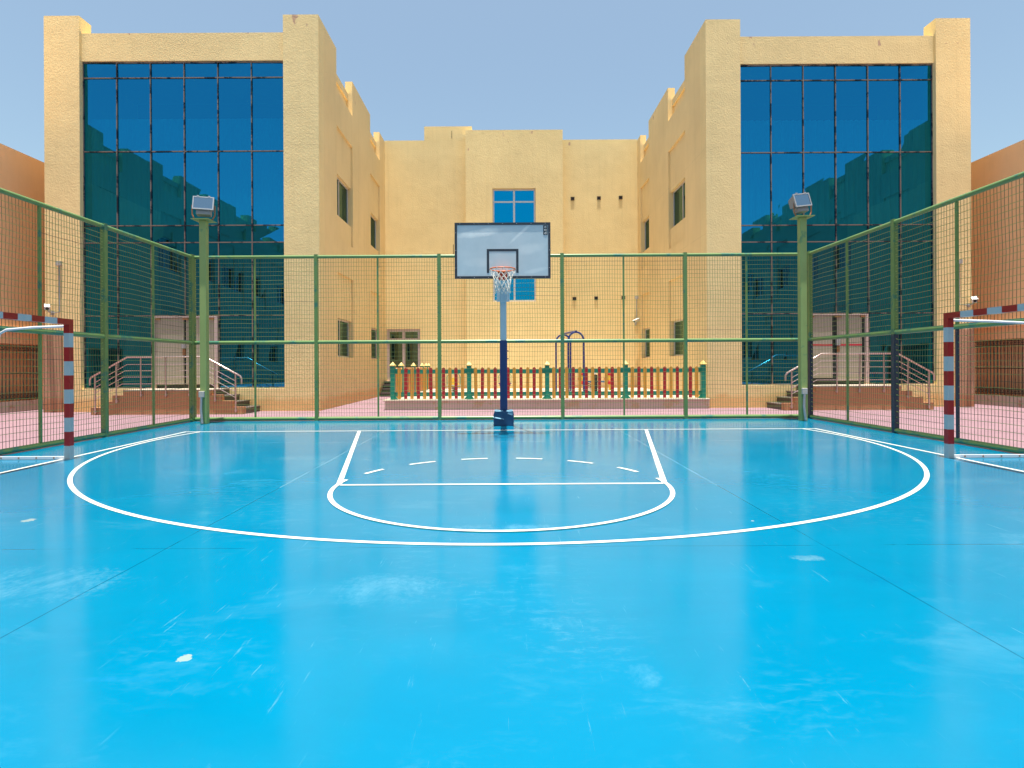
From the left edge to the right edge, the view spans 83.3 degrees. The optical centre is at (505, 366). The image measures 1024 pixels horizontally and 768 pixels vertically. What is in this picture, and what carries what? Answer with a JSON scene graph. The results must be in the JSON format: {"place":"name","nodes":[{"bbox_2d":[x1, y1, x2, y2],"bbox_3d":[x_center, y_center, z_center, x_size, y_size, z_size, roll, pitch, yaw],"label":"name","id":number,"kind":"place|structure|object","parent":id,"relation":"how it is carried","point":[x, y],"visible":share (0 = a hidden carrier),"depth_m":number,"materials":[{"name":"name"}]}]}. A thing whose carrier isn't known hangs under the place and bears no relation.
{"place":"outdoors","nodes":[
{"label":"outdoors","id":0,"kind":"place"},
{"bbox_2d":[0,143,44,412],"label":"side building","id":1,"kind":"structure","parent":0,"point":[21,173],"depth_m":17.65,"materials":[{"name":"paint"}]},
{"bbox_2d":[43,14,385,412],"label":"wing building","id":2,"kind":"structure","parent":0,"point":[269,143],"depth_m":17.27,"materials":[{"name":"paint"}]},
{"bbox_2d":[44,261,61,314],"bbox_3d":[-13.378,-2.315,16.879,0.432,1.590,0.439,0,0,0],"label":"security camera","id":3,"kind":"object","parent":2,"relation":"attached to","point":[47,306],"visible":0.84,"depth_m":17.06,"materials":[{"name":"white paint"}]},
{"bbox_2d":[155,316,218,387],"bbox_3d":[-9.587,-0.410,17.260,1.957,2.150,0.180,0,0,0],"label":"double door","id":4,"kind":"structure","parent":2,"relation":"in","point":[212,336],"depth_m":17.25,"materials":[{"name":"white metal"}]},
{"bbox_2d":[337,177,347,223],"bbox_3d":[-5.745,-5.730,19.915,0.070,1.374,1.924,0,0,0],"label":"window","id":5,"kind":"structure","parent":2,"relation":"in","point":[342,191],"depth_m":20.27,"materials":[{"name":"glass"}]},
{"bbox_2d":[338,319,348,356],"bbox_3d":[-5.720,-0.955,19.915,0.070,1.304,1.924,0,0,0],"label":"window","id":6,"kind":"structure","parent":2,"relation":"in","point":[345,353],"depth_m":20.30,"materials":[{"name":"glass"}]},
{"bbox_2d":[371,216,375,248],"bbox_3d":[-5.745,-5.730,24.525,0.070,1.374,1.704,0,0,0],"label":"window","id":7,"kind":"structure","parent":2,"relation":"in","point":[373,222],"depth_m":25.03,"materials":[{"name":"glass"}]},
{"bbox_2d":[371,328,376,358],"bbox_3d":[-5.720,-0.955,24.525,0.070,1.304,1.704,0,0,0],"label":"window","id":8,"kind":"structure","parent":2,"relation":"in","point":[373,334],"depth_m":24.92,"materials":[{"name":"glass"}]},
{"bbox_2d":[385,126,637,388],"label":"central building","id":9,"kind":"structure","parent":0,"point":[581,196],"depth_m":26.50,"materials":[{"name":"paint"}]},
{"bbox_2d":[387,329,419,380],"bbox_3d":[-4.693,-0.515,26.605,1.534,2.374,0.070,0,0,0],"label":"glazed door","id":10,"kind":"structure","parent":9,"relation":"in","point":[411,353],"depth_m":26.60,"materials":[{"name":"beige glass"}]},
{"bbox_2d":[493,189,535,301],"bbox_3d":[0.391,-5.452,26.065,1.934,5.094,0.070,0,0,0],"label":"window","id":11,"kind":"structure","parent":9,"relation":"in","point":[509,205],"depth_m":26.06,"materials":[{"name":"glass"}]},
{"bbox_2d":[0,418,1023,767],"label":"court floor","id":12,"kind":"structure","parent":0,"point":[888,636],"depth_m":3.19,"materials":[{"name":"blue rubber"}]},
{"bbox_2d":[0,312,73,459],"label":"handball goal","id":13,"kind":"object","parent":12,"relation":"on","point":[67,325],"visible":1,"depth_m":8.16,"materials":[{"name":"red metal"}]},
{"bbox_2d":[0,188,194,454],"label":"court fence","id":14,"kind":"object","parent":12,"relation":"on","point":[104,336],"visible":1,"depth_m":10.79,"materials":[{"name":"metal"}]},
{"bbox_2d":[190,195,216,423],"bbox_3d":[-6.953,-1.295,13.305,0.496,5.254,0.410,0,0,0],"label":"floodlight pole","id":15,"kind":"object","parent":12,"relation":"on","point":[202,206],"visible":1,"depth_m":13.22,"materials":[{"name":"green metal"}]},
{"bbox_2d":[194,252,807,420],"bbox_3d":[-0.114,-0.711,13.930,14.980,4.016,0.087,0,0,0],"label":"court fence","id":16,"kind":"object","parent":12,"relation":"on","point":[316,341],"visible":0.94,"depth_m":13.92,"materials":[{"name":"metal"}]},
{"bbox_2d":[454,222,550,425],"bbox_3d":[-0.049,-0.699,11.570,1.800,3.991,2.820,0,0,0],"label":"basketball hoop","id":17,"kind":"object","parent":12,"relation":"on","point":[501,253],"visible":1,"depth_m":10.82,"materials":[{"name":"glass"}]},
{"bbox_2d":[0,428,1023,544],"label":"court lines","id":18,"kind":"object","parent":12,"relation":"on","point":[662,478],"visible":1,"depth_m":5.32,"materials":[{"name":"white paint"}]},
{"bbox_2d":[788,192,814,420],"bbox_3d":[6.837,-1.373,13.300,0.532,5.266,0.400,0,0,0],"label":"floodlight pole","id":19,"kind":"object","parent":12,"relation":"on","point":[800,203],"visible":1,"depth_m":13.22,"materials":[{"name":"green metal"}]},
{"bbox_2d":[807,171,1023,453],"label":"court fence","id":20,"kind":"object","parent":12,"relation":"on","point":[895,331],"visible":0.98,"depth_m":10.47,"materials":[{"name":"metal"}]},
{"bbox_2d":[943,304,1023,457],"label":"handball goal","id":21,"kind":"object","parent":12,"relation":"on","point":[949,320],"visible":1,"depth_m":7.89,"materials":[{"name":"white metal"}]},
{"bbox_2d":[0,397,1023,455],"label":"ground","id":22,"kind":"structure","parent":0,"point":[968,423],"depth_m":14.92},
{"bbox_2d":[91,388,260,414],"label":"entrance steps","id":23,"kind":"structure","parent":22,"relation":"on","point":[219,406],"depth_m":16.00,"materials":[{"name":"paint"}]},
{"bbox_2d":[89,356,242,413],"bbox_3d":[-9.412,0.518,15.963,4.256,1.582,0.073,0,0,0],"label":"stair railing","id":24,"kind":"object","parent":23,"relation":"attached to","point":[166,364],"visible":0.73,"depth_m":15.94,"materials":[{"name":"metal"}]},
{"bbox_2d":[380,381,389,396],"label":"steps","id":25,"kind":"structure","parent":22,"relation":"on","point":[385,392],"depth_m":25.30,"materials":[{"name":"stone"}]},
{"bbox_2d":[383,388,709,409],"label":"playground platform","id":26,"kind":"structure","parent":22,"relation":"on","point":[524,402],"depth_m":17.25,"materials":[{"name":"beige concrete"}]},
{"bbox_2d":[395,362,430,397],"bbox_3d":[-3.418,0.442,21.564,0.176,1.151,8.248,0,0,0],"label":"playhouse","id":27,"kind":"object","parent":26,"relation":"on","point":[401,365],"visible":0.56,"depth_m":21.31,"materials":[{"name":"plastic"}]},
{"bbox_2d":[389,361,706,399],"bbox_3d":[1.277,0.418,17.360,9.526,1.151,0.176,0,0,0],"label":"picket fence","id":28,"kind":"object","parent":26,"relation":"on","point":[547,370],"visible":0.81,"depth_m":17.32,"materials":[{"name":"wood"}]},
{"bbox_2d":[555,330,584,390],"bbox_3d":[2.409,-0.156,21.750,0.633,2.286,1.891,0,0,-10],"label":"climbing frame","id":29,"kind":"object","parent":26,"relation":"on","point":[571,333],"visible":0.48,"depth_m":20.89,"materials":[{"name":"metal"}]},
{"bbox_2d":[581,373,610,390],"bbox_3d":[3.438,0.612,21.985,1.370,0.764,0.213,0,0,0],"label":"spring seesaw","id":30,"kind":"object","parent":26,"relation":"on","point":[609,381],"visible":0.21,"depth_m":21.93,"materials":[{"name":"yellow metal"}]},
{"bbox_2d":[766,384,933,409],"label":"entrance steps","id":31,"kind":"structure","parent":22,"relation":"on","point":[873,406],"depth_m":16.35,"materials":[{"name":"paint"}]},
{"bbox_2d":[785,353,934,407],"bbox_3d":[10.027,0.416,16.312,4.256,1.582,0.073,0,0,0],"label":"stair railing","id":32,"kind":"object","parent":31,"relation":"attached to","point":[883,379],"visible":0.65,"depth_m":16.29,"materials":[{"name":"metal"}]},
{"bbox_2d":[0,0,1023,161],"label":"sky","id":33,"kind":"structure","parent":0,"point":[583,69],"materials":[{"name":"blue"}]},
{"bbox_2d":[637,18,974,407],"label":"wing building","id":34,"kind":"structure","parent":0,"point":[748,137],"depth_m":17.62,"materials":[{"name":"paint"}]},
{"bbox_2d":[632,296,638,324],"bbox_3d":[5.924,-2.541,26.279,0.442,1.340,0.279,0,0,-35],"label":"security camera","id":35,"kind":"object","parent":34,"relation":"attached to","point":[636,320],"visible":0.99,"depth_m":26.37,"materials":[{"name":"white paint"}]},
{"bbox_2d":[645,218,648,249],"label":"window","id":36,"kind":"structure","parent":34,"relation":"in","point":[647,221],"depth_m":25.50,"materials":[{"name":"glass"}]},
{"bbox_2d":[645,328,649,357],"bbox_3d":[6.310,-1.018,25.150,0.070,1.304,1.454,0,0,0],"label":"window","id":37,"kind":"structure","parent":34,"relation":"in","point":[646,332],"depth_m":25.58,"materials":[{"name":"glass"}]},
{"bbox_2d":[674,319,682,355],"bbox_3d":[6.310,-1.018,20.500,0.070,1.304,1.954,0,0,0],"label":"window","id":38,"kind":"structure","parent":34,"relation":"in","point":[678,330],"depth_m":21.00,"materials":[{"name":"metal"}]},
{"bbox_2d":[673,181,684,226],"bbox_3d":[6.285,-5.793,20.500,0.070,1.374,1.954,0,0,0],"label":"window","id":39,"kind":"structure","parent":34,"relation":"in","point":[679,194],"depth_m":20.81,"materials":[{"name":"glass"}]},
{"bbox_2d":[813,314,868,383],"bbox_3d":[10.117,-0.513,17.610,1.913,2.150,0.180,0,0,0],"label":"double door","id":40,"kind":"structure","parent":34,"relation":"in","point":[856,346],"depth_m":17.60,"materials":[{"name":"white metal"}]},
{"bbox_2d":[959,259,976,306],"bbox_3d":[13.894,-2.503,17.223,0.494,1.440,0.451,0,0,0],"label":"security camera","id":41,"kind":"object","parent":34,"relation":"attached to","point":[973,299],"visible":0.73,"depth_m":17.37,"materials":[{"name":"white paint"}]},
{"bbox_2d":[971,140,1023,407],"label":"side building","id":42,"kind":"structure","parent":0,"point":[1003,163],"depth_m":17.78,"materials":[{"name":"paint"}]}
]}

